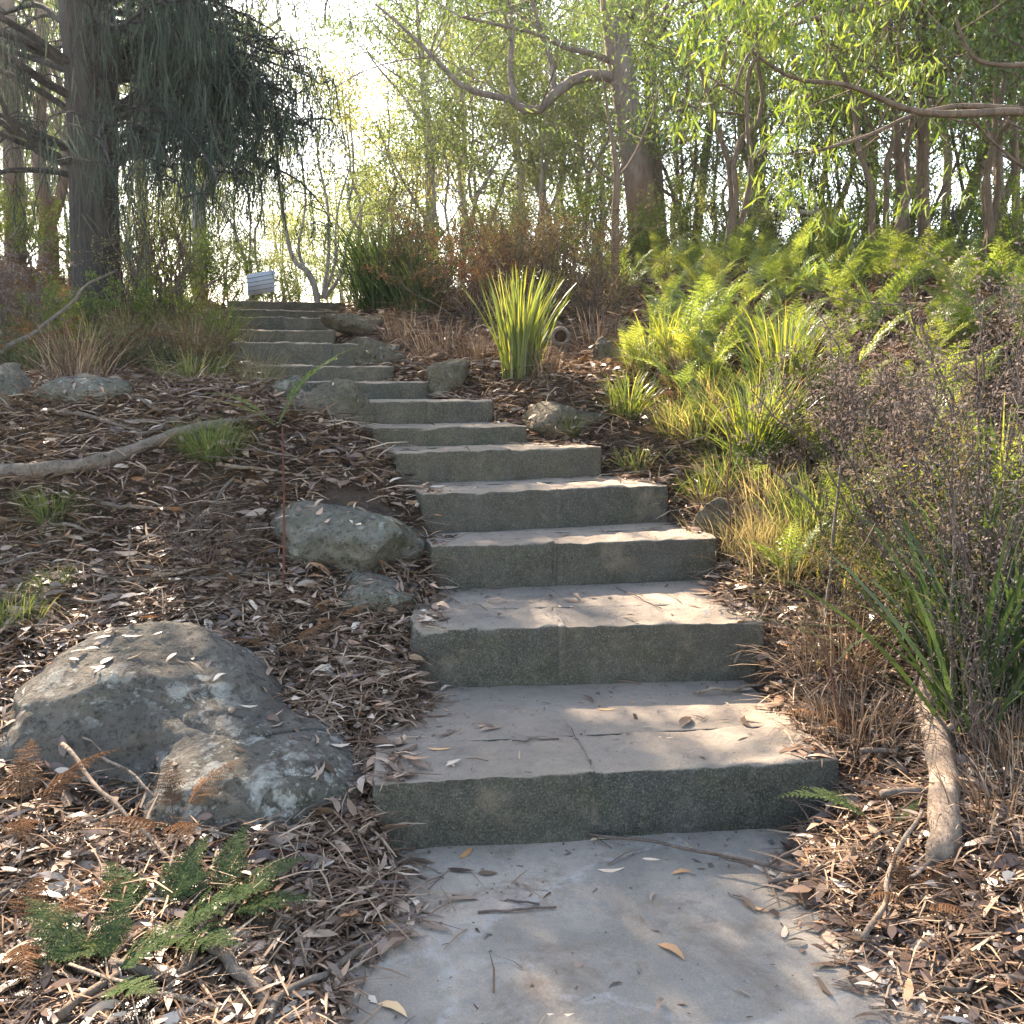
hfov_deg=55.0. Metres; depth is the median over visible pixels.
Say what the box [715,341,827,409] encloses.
bracken fern
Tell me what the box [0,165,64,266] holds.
leafy shrub
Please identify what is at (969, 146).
background tree
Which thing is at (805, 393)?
grass tussock
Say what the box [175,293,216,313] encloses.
grass tussock
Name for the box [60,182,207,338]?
twiggy bush
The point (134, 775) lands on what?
fallen stick
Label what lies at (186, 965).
fallen stick
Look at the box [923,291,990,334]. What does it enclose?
bracken fern
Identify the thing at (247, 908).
bracken fern
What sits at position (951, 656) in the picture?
bare sapling
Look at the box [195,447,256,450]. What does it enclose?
fallen stick
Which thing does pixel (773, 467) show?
grass tussock
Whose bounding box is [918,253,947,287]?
bracken fern
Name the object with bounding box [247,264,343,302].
leafy shrub
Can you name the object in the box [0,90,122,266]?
background tree
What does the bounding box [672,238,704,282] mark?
bracken fern
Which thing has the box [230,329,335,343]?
stone step
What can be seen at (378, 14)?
slender tree
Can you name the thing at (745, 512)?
grass tussock
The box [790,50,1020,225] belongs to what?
background tree
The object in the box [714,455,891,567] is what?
grass tussock
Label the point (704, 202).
leafy shrub
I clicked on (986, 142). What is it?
background tree
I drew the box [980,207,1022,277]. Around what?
bracken fern
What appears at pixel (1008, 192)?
background tree
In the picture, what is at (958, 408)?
grass tussock
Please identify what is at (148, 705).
boulder
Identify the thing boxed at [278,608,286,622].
fallen stick
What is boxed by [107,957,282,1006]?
fallen stick
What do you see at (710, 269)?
bracken fern
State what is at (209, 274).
leafy shrub
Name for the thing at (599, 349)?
rock
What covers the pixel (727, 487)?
bare sapling
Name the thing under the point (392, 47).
background tree
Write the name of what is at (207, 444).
grass tussock
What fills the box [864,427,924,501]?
bracken fern
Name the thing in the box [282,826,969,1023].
path
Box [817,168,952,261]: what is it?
leafy shrub
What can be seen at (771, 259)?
bracken fern
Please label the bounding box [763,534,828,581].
grass tussock
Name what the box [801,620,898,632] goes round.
fallen stick
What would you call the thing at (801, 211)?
dead tree
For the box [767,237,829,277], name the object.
bracken fern
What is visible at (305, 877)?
fallen stick
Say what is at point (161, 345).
grass tussock
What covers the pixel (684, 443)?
fallen stick
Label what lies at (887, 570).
grass tussock
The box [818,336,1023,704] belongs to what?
dead shrub
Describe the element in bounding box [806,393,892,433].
grass tussock
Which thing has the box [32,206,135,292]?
leafy shrub
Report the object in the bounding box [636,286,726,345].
bracken fern
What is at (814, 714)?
dead bracken
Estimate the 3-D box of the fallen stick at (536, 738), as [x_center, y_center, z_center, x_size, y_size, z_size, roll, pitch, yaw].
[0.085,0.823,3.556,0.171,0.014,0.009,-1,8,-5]
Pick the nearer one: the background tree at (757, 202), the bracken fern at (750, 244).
the bracken fern at (750, 244)
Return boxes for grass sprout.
[816,553,823,589]
[839,566,852,597]
[851,564,861,596]
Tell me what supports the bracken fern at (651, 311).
on the ground
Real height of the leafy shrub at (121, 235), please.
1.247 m
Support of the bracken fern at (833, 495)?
on the ground
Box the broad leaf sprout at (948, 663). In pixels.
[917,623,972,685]
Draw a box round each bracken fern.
[22,884,207,1000]
[27,835,276,967]
[124,260,204,294]
[179,824,315,921]
[203,345,366,427]
[424,239,460,273]
[480,215,528,258]
[518,237,561,276]
[565,235,633,279]
[588,243,664,300]
[590,248,625,282]
[597,231,642,260]
[605,253,636,286]
[618,321,659,374]
[622,231,665,273]
[625,239,676,295]
[626,300,686,344]
[631,230,699,288]
[631,273,691,316]
[632,338,748,386]
[633,246,679,279]
[636,280,700,319]
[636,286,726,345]
[637,291,681,331]
[638,347,704,404]
[639,324,715,378]
[646,228,695,274]
[647,266,692,304]
[648,273,745,332]
[662,311,749,364]
[663,310,743,360]
[668,245,729,287]
[668,254,699,293]
[670,270,748,344]
[671,320,744,385]
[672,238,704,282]
[672,255,747,297]
[676,378,740,447]
[682,239,710,264]
[685,215,747,249]
[689,248,749,290]
[689,262,759,304]
[690,232,775,292]
[691,214,758,282]
[692,224,743,255]
[693,258,716,285]
[699,313,740,365]
[700,430,778,494]
[701,271,765,326]
[714,261,789,311]
[714,291,817,351]
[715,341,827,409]
[720,307,765,355]
[722,225,774,270]
[726,231,802,271]
[727,241,789,298]
[729,287,804,342]
[737,224,808,280]
[738,519,830,588]
[739,259,844,326]
[740,207,825,274]
[741,303,806,341]
[742,220,778,263]
[743,229,769,263]
[743,294,825,347]
[747,250,788,274]
[753,226,791,253]
[755,227,802,270]
[760,222,891,309]
[760,258,819,305]
[762,263,814,305]
[763,215,806,247]
[764,459,899,541]
[765,328,839,378]
[766,307,845,348]
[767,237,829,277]
[775,786,926,833]
[780,231,815,261]
[785,228,829,261]
[785,358,892,412]
[787,257,838,278]
[788,264,856,303]
[789,408,874,474]
[793,252,860,301]
[801,357,869,395]
[805,218,858,262]
[806,232,883,292]
[809,237,860,270]
[810,422,885,491]
[815,303,926,370]
[818,208,853,264]
[818,260,894,326]
[818,305,861,340]
[827,250,886,290]
[829,226,895,275]
[830,253,945,333]
[831,298,891,338]
[839,225,913,256]
[840,253,879,281]
[848,240,877,281]
[850,235,896,261]
[855,445,974,507]
[857,409,887,460]
[860,245,901,285]
[862,220,918,291]
[862,337,1001,408]
[863,292,991,361]
[864,381,969,462]
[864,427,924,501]
[872,226,932,301]
[878,285,922,327]
[880,242,930,292]
[883,345,954,400]
[886,222,955,280]
[890,235,961,285]
[891,375,989,427]
[895,225,956,282]
[897,216,950,253]
[898,234,978,298]
[910,327,1017,397]
[912,248,1000,302]
[915,302,965,353]
[917,238,1011,283]
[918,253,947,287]
[922,270,1005,314]
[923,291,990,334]
[923,294,944,323]
[924,300,987,353]
[925,276,1003,339]
[925,292,1007,347]
[930,232,976,267]
[934,334,1022,390]
[937,230,982,255]
[938,237,1004,285]
[946,234,1023,297]
[951,249,1001,286]
[956,226,1021,254]
[963,425,1022,506]
[967,235,1023,296]
[971,247,1023,303]
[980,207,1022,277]
[997,253,1023,299]
[997,274,1023,357]
[1006,268,1023,303]
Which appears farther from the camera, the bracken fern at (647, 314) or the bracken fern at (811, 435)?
the bracken fern at (647, 314)
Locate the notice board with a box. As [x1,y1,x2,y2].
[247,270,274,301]
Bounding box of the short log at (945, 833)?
[914,662,962,871]
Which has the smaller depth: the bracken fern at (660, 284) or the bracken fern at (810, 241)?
the bracken fern at (660, 284)
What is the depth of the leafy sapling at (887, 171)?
10.16 m
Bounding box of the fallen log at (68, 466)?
[0,410,281,482]
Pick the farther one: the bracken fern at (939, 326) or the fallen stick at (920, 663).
the bracken fern at (939, 326)
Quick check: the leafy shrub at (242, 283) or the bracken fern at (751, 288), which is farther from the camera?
the leafy shrub at (242, 283)
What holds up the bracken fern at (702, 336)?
on the ground
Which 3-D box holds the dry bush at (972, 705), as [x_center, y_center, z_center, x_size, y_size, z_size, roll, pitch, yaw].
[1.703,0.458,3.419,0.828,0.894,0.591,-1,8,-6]
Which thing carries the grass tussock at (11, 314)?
on the ground
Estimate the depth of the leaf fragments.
3.14 m
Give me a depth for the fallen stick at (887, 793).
3.15 m
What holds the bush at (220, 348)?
on the ground
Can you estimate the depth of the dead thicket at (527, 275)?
9.30 m
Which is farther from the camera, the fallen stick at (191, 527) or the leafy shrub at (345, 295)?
the leafy shrub at (345, 295)
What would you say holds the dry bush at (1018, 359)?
on the ground
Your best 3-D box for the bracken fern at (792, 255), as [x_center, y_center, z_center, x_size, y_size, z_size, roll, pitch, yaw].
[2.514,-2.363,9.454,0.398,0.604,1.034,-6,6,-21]
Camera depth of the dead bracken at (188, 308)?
9.81 m
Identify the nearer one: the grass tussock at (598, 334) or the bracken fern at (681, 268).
the grass tussock at (598, 334)
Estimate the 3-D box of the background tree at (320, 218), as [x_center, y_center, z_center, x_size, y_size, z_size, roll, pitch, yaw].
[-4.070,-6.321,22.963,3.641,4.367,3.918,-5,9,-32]
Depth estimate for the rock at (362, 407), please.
6.24 m
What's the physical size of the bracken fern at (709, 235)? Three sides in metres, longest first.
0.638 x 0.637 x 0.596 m
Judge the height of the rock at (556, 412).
0.284 m
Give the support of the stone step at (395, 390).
on the ground
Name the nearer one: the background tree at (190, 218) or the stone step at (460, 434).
the stone step at (460, 434)
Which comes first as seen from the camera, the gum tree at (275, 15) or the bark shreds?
the bark shreds
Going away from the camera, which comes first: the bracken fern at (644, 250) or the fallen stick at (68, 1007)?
the fallen stick at (68, 1007)
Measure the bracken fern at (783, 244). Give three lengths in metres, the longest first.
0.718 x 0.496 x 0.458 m
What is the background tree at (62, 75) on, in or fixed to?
on the ground
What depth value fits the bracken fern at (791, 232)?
12.66 m
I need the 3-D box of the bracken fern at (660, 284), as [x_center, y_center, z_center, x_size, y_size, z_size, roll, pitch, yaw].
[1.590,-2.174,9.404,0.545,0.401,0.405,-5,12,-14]
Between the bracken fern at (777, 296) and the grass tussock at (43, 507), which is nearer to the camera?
the grass tussock at (43, 507)
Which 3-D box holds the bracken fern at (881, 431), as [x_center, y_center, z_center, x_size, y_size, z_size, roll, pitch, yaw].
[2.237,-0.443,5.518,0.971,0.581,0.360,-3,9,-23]
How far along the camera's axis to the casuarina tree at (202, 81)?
8.91 m
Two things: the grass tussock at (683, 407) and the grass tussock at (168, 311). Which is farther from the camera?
the grass tussock at (168, 311)
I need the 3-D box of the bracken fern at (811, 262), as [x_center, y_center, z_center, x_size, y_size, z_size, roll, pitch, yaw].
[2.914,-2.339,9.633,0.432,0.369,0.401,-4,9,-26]
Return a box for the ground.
[0,261,1023,1023]
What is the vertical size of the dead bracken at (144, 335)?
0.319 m
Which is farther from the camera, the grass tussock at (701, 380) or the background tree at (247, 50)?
the background tree at (247, 50)
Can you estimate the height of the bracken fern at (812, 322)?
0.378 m
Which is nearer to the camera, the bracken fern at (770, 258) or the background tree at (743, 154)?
the bracken fern at (770, 258)
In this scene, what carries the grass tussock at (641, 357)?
on the ground
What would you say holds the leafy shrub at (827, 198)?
on the ground
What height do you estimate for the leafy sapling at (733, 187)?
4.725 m
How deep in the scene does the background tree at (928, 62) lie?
16.11 m
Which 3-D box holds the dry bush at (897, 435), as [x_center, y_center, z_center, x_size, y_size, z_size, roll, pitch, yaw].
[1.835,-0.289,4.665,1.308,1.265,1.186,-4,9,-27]
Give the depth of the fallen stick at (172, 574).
4.61 m
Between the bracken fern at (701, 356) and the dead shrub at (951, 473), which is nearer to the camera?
the dead shrub at (951, 473)
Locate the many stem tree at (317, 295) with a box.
[211,0,392,301]
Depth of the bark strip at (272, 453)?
5.30 m
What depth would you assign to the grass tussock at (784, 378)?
6.44 m
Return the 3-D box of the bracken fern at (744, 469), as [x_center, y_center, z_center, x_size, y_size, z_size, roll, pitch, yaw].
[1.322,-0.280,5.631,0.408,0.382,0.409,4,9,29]
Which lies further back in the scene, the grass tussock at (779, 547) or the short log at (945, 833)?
the grass tussock at (779, 547)
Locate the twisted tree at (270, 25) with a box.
[118,0,324,301]
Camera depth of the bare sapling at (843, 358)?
5.80 m
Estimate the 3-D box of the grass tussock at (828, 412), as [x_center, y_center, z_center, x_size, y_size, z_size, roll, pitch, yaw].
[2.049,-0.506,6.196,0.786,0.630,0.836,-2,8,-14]
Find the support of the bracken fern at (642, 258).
on the ground
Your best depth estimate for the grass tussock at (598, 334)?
8.20 m
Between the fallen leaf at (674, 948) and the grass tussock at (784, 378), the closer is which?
the fallen leaf at (674, 948)
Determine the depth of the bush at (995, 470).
4.22 m
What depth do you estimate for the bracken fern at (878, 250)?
10.29 m
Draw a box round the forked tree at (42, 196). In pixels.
[0,0,135,273]
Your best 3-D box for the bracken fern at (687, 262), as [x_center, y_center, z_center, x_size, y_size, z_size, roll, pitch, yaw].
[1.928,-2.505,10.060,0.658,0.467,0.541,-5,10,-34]
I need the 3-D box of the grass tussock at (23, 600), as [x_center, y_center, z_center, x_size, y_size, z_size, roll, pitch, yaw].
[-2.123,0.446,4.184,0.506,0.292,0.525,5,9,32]
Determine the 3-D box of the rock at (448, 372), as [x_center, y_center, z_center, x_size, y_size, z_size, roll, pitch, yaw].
[-0.482,-0.995,7.400,0.337,0.317,0.298,0,8,0]
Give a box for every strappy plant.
[311,214,458,311]
[351,240,475,314]
[460,266,574,378]
[727,481,1023,745]
[799,199,868,272]
[812,451,1023,632]
[842,526,1023,719]
[902,391,1023,533]
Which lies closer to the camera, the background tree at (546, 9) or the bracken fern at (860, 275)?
the bracken fern at (860, 275)
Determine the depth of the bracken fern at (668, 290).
8.77 m
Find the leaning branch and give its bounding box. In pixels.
[0,270,115,355]
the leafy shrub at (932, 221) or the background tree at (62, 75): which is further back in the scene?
the background tree at (62, 75)
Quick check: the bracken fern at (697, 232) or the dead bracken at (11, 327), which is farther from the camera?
the bracken fern at (697, 232)
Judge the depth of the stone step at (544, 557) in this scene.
5.00 m
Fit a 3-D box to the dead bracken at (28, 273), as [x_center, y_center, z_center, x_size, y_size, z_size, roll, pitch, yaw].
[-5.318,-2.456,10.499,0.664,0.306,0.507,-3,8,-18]
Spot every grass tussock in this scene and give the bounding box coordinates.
[0,281,91,338]
[0,286,93,333]
[0,306,77,349]
[0,307,150,377]
[0,331,88,371]
[0,582,67,639]
[2,483,100,546]
[11,562,81,590]
[30,264,71,291]
[30,272,70,303]
[31,330,142,369]
[37,309,148,360]
[71,298,168,348]
[79,329,186,365]
[90,289,196,349]
[138,310,236,357]
[143,339,249,380]
[147,301,217,339]
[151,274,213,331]
[156,412,268,485]
[162,322,224,354]
[167,287,263,353]
[167,317,240,355]
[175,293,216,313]
[203,355,296,388]
[208,336,302,379]
[353,299,457,350]
[385,311,487,360]
[419,324,507,367]
[500,342,581,388]
[548,304,641,352]
[558,415,593,438]
[567,367,672,419]
[596,327,684,376]
[604,443,671,476]
[607,338,656,367]
[611,302,716,366]
[633,394,718,452]
[641,387,715,431]
[642,391,763,459]
[649,365,760,421]
[650,339,733,389]
[654,354,768,437]
[656,336,725,364]
[666,474,759,524]
[667,440,765,495]
[672,461,744,521]
[673,368,842,497]
[676,298,864,402]
[676,509,771,572]
[687,358,854,467]
[690,503,806,563]
[704,367,774,409]
[706,491,806,571]
[707,404,786,443]
[710,454,824,516]
[713,517,857,595]
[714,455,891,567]
[720,508,827,578]
[722,591,928,724]
[726,340,872,407]
[726,499,783,525]
[733,505,855,568]
[741,361,810,398]
[744,444,816,489]
[746,496,1023,699]
[750,532,830,584]
[752,663,931,779]
[757,363,862,439]
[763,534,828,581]
[768,480,833,520]
[772,675,966,798]
[782,367,876,436]
[796,519,875,561]
[797,365,906,417]
[799,390,892,437]
[802,445,879,487]
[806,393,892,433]
[807,527,873,575]
[814,399,878,447]
[834,534,1019,681]
[843,537,938,598]
[844,519,907,553]
[877,730,1023,851]
[902,382,1005,434]
[907,685,1023,789]
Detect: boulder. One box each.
[0,621,367,837]
[270,500,428,574]
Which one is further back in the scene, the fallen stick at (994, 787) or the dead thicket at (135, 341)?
the dead thicket at (135, 341)
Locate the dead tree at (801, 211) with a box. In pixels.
[798,203,858,265]
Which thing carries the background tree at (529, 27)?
on the ground
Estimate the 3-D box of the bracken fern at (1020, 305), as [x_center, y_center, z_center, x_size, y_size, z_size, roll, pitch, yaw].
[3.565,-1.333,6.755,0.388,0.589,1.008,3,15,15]
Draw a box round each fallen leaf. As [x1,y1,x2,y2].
[378,1000,407,1017]
[429,747,451,749]
[460,847,471,857]
[598,867,623,871]
[642,857,659,859]
[658,943,683,958]
[672,868,690,873]
[744,901,768,910]
[781,926,787,936]
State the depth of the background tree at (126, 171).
32.23 m
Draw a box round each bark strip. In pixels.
[51,589,130,606]
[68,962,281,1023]
[92,574,143,584]
[162,375,171,393]
[176,377,247,379]
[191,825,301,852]
[206,456,266,461]
[213,825,286,834]
[251,450,288,455]
[341,652,391,663]
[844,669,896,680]
[910,859,945,877]
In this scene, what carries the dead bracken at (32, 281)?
on the ground
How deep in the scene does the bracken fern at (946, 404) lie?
5.82 m
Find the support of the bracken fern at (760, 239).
on the ground
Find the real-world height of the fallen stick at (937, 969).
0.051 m
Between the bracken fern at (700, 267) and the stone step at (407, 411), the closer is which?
the stone step at (407, 411)
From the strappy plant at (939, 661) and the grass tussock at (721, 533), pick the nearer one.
the strappy plant at (939, 661)
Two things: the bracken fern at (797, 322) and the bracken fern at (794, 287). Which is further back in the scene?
the bracken fern at (794, 287)
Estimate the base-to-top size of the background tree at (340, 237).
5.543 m
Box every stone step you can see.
[227,309,337,317]
[228,300,346,311]
[230,316,330,330]
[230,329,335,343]
[230,341,399,365]
[247,364,394,380]
[268,380,434,398]
[359,422,527,446]
[369,399,493,423]
[372,680,838,850]
[379,442,601,483]
[407,476,667,533]
[410,580,764,687]
[425,522,716,589]
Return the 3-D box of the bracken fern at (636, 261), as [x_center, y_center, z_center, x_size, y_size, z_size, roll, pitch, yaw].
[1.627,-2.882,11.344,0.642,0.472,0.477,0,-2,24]
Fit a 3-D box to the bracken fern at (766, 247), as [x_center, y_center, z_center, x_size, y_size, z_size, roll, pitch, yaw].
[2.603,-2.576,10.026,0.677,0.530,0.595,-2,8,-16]
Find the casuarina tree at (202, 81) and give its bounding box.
[0,0,358,330]
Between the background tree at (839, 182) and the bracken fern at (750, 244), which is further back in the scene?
the background tree at (839, 182)
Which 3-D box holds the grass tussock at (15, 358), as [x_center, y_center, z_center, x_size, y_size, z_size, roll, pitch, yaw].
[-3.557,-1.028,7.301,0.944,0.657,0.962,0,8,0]
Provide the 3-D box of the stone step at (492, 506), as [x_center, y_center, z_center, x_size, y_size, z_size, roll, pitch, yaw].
[0.121,0.003,5.662,1.467,0.360,0.586,-3,8,-19]
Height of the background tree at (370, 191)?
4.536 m
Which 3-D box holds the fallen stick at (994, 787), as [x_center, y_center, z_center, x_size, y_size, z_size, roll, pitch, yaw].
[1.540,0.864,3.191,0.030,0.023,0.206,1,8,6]
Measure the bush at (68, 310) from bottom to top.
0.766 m
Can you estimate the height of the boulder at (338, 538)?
0.435 m
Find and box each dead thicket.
[14,308,203,371]
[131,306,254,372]
[351,184,524,314]
[360,185,582,324]
[398,190,620,323]
[430,179,581,303]
[481,185,682,322]
[722,520,943,682]
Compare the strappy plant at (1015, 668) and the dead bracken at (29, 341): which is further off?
the dead bracken at (29, 341)
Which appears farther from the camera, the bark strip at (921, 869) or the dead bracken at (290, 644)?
the dead bracken at (290, 644)
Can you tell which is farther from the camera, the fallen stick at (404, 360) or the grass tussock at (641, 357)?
the fallen stick at (404, 360)
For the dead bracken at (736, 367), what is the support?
on the ground
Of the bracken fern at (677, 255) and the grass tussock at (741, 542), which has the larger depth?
the bracken fern at (677, 255)
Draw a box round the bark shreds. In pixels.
[0,252,1023,1023]
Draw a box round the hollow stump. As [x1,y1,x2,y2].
[550,326,570,355]
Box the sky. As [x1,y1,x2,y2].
[0,0,1023,306]
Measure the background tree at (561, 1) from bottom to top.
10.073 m
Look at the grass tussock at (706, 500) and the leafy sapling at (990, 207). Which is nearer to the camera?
the grass tussock at (706, 500)
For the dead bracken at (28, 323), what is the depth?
7.40 m
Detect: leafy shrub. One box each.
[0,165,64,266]
[0,183,68,263]
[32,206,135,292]
[68,217,186,297]
[121,205,262,297]
[169,220,244,301]
[205,240,286,301]
[238,248,310,301]
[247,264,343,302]
[312,229,377,307]
[333,199,473,291]
[387,199,495,284]
[430,184,525,285]
[441,185,590,281]
[510,186,630,279]
[530,173,673,275]
[593,182,688,277]
[619,166,758,269]
[669,164,809,265]
[674,146,891,263]
[772,148,894,262]
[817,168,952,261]
[875,172,979,250]
[931,157,1023,263]
[938,161,1023,286]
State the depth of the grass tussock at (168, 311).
8.76 m
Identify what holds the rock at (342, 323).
on the ground
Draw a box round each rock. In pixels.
[0,362,35,405]
[28,373,132,404]
[271,375,312,401]
[286,378,376,426]
[320,314,386,334]
[339,572,417,613]
[345,336,408,366]
[425,358,469,397]
[519,401,612,438]
[592,336,619,362]
[693,497,739,543]
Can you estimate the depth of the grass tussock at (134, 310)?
8.86 m
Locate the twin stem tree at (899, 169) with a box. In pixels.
[676,0,984,264]
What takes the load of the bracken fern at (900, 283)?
on the ground
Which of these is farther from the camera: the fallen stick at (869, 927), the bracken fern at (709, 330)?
the bracken fern at (709, 330)
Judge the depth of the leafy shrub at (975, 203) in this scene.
11.97 m
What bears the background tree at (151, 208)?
on the ground
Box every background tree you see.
[0,0,120,82]
[0,14,68,197]
[0,62,68,242]
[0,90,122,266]
[0,106,166,278]
[15,0,62,194]
[16,1,155,133]
[32,73,181,246]
[54,0,298,225]
[59,155,223,266]
[120,159,244,295]
[142,162,250,298]
[158,130,311,300]
[169,160,302,303]
[217,184,339,301]
[233,198,342,300]
[258,42,478,264]
[264,146,409,301]
[288,205,366,302]
[291,173,401,291]
[314,82,470,242]
[322,76,515,253]
[323,0,575,280]
[336,15,553,282]
[354,0,588,241]
[356,0,658,272]
[370,4,601,250]
[412,0,641,280]
[429,0,702,224]
[437,0,681,279]
[442,131,556,260]
[456,38,620,261]
[467,91,625,280]
[476,12,714,270]
[480,0,750,255]
[487,0,753,245]
[492,0,773,234]
[544,59,728,247]
[556,0,833,234]
[575,4,809,243]
[579,0,793,236]
[618,17,856,233]
[653,0,916,234]
[676,1,873,234]
[681,1,951,216]
[681,20,874,244]
[693,1,910,223]
[740,0,877,227]
[757,29,960,237]
[784,1,1023,206]
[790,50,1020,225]
[799,3,1019,219]
[814,13,954,232]
[826,1,1015,239]
[881,23,1023,237]
[883,7,986,128]
[888,54,1006,182]
[908,1,1023,170]
[911,2,1023,238]
[944,84,988,238]
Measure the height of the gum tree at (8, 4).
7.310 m
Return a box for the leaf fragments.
[0,483,1023,1023]
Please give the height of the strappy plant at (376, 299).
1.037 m
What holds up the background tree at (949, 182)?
on the ground
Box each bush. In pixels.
[0,219,85,339]
[0,269,147,350]
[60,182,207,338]
[68,152,248,332]
[91,257,212,345]
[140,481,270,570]
[714,306,977,490]
[733,232,1023,530]
[801,315,1023,570]
[855,521,1023,767]
[894,362,1023,582]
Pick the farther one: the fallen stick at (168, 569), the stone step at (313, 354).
the stone step at (313, 354)
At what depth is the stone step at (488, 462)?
5.79 m
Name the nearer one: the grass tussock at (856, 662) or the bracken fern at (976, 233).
the grass tussock at (856, 662)
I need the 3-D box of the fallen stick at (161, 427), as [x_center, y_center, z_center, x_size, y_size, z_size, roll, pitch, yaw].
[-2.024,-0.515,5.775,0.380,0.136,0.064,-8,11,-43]
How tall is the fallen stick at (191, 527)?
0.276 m
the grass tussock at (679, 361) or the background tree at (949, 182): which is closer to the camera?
the grass tussock at (679, 361)
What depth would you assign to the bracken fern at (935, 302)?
7.48 m
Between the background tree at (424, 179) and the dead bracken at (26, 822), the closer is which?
the dead bracken at (26, 822)
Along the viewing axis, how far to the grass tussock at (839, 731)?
3.63 m
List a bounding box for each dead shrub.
[791,381,1023,635]
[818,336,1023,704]
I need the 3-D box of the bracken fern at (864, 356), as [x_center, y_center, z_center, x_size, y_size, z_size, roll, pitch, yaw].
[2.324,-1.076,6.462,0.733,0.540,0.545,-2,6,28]
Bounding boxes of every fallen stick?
[0,411,21,413]
[0,546,54,562]
[0,560,17,565]
[0,589,79,629]
[0,798,30,832]
[0,872,35,898]
[11,512,127,541]
[37,1000,117,1023]
[43,597,100,602]
[49,408,140,430]
[56,908,166,1019]
[60,742,182,870]
[78,907,122,929]
[82,737,154,796]
[100,500,170,516]
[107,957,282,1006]
[110,570,281,583]
[127,417,191,423]
[127,529,131,568]
[128,396,162,412]
[135,412,197,436]
[135,564,281,573]
[151,566,205,577]
[177,911,210,978]
[181,476,235,537]
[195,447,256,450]
[199,932,271,1006]
[209,577,282,585]
[214,592,249,634]
[216,462,304,475]
[217,847,353,855]
[223,464,258,470]
[229,384,277,392]
[264,945,367,1023]
[271,912,361,953]
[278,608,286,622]
[294,847,324,882]
[402,359,430,365]
[452,894,539,904]
[478,906,555,913]
[512,738,558,741]
[588,833,810,873]
[616,587,661,608]
[663,436,705,449]
[695,683,763,693]
[733,591,773,662]
[768,860,840,883]
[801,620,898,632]
[853,930,1023,1014]
[859,742,919,752]
[860,808,923,940]
[877,647,925,760]
[879,765,1023,797]
[939,968,988,992]
[972,763,1002,793]
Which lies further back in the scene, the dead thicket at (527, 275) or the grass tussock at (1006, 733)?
the dead thicket at (527, 275)
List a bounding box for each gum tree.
[0,0,124,259]
[21,0,317,271]
[269,0,659,270]
[576,0,788,232]
[676,0,1019,246]
[719,12,979,238]
[787,0,1023,261]
[810,0,1023,271]
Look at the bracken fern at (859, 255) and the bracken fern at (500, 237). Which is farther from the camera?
the bracken fern at (500, 237)
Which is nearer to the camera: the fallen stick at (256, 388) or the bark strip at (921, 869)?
the bark strip at (921, 869)
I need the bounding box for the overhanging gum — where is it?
[659,0,1023,277]
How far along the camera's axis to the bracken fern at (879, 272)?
9.53 m
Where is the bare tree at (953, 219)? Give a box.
[929,205,981,269]
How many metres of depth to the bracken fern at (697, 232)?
11.84 m
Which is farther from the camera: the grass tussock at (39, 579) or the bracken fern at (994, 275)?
the bracken fern at (994, 275)
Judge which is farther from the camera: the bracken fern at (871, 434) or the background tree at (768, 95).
the background tree at (768, 95)
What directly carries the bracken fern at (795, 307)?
on the ground
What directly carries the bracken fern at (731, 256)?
on the ground
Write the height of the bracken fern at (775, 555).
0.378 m
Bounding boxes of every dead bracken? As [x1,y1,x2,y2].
[0,326,76,351]
[0,340,52,349]
[0,738,119,847]
[0,869,121,988]
[1,258,57,276]
[1,274,71,308]
[1,316,111,362]
[2,317,78,358]
[4,266,35,283]
[6,276,71,293]
[14,273,69,295]
[16,266,40,286]
[20,260,69,282]
[59,329,170,363]
[88,757,248,845]
[126,279,213,315]
[148,333,208,353]
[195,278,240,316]
[227,619,338,656]
[310,598,375,625]
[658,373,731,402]
[716,361,751,382]
[782,698,840,728]
[865,845,972,922]
[903,320,991,348]
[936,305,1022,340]
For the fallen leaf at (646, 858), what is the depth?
3.18 m
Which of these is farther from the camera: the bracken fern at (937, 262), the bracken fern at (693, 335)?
the bracken fern at (937, 262)
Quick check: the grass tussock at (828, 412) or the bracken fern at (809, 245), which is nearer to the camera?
the grass tussock at (828, 412)
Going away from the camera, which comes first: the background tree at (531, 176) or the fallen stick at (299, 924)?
the fallen stick at (299, 924)
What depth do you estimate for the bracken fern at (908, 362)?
6.30 m
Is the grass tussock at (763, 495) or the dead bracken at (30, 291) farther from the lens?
the dead bracken at (30, 291)
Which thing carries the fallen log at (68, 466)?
on the ground
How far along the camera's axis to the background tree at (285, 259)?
26.01 m
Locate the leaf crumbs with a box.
[346,399,897,1023]
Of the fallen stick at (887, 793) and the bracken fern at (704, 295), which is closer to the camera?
the fallen stick at (887, 793)
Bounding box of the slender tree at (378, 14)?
[257,0,581,261]
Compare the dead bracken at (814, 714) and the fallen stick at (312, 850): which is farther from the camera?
the dead bracken at (814, 714)
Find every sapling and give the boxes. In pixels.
[282,427,284,587]
[463,0,721,319]
[556,0,880,281]
[726,410,732,563]
[742,431,855,579]
[780,0,1023,279]
[814,303,897,484]
[823,465,841,623]
[823,636,846,733]
[840,0,1023,167]
[874,0,1023,290]
[947,491,955,740]
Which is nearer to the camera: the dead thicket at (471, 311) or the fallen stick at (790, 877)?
the fallen stick at (790, 877)

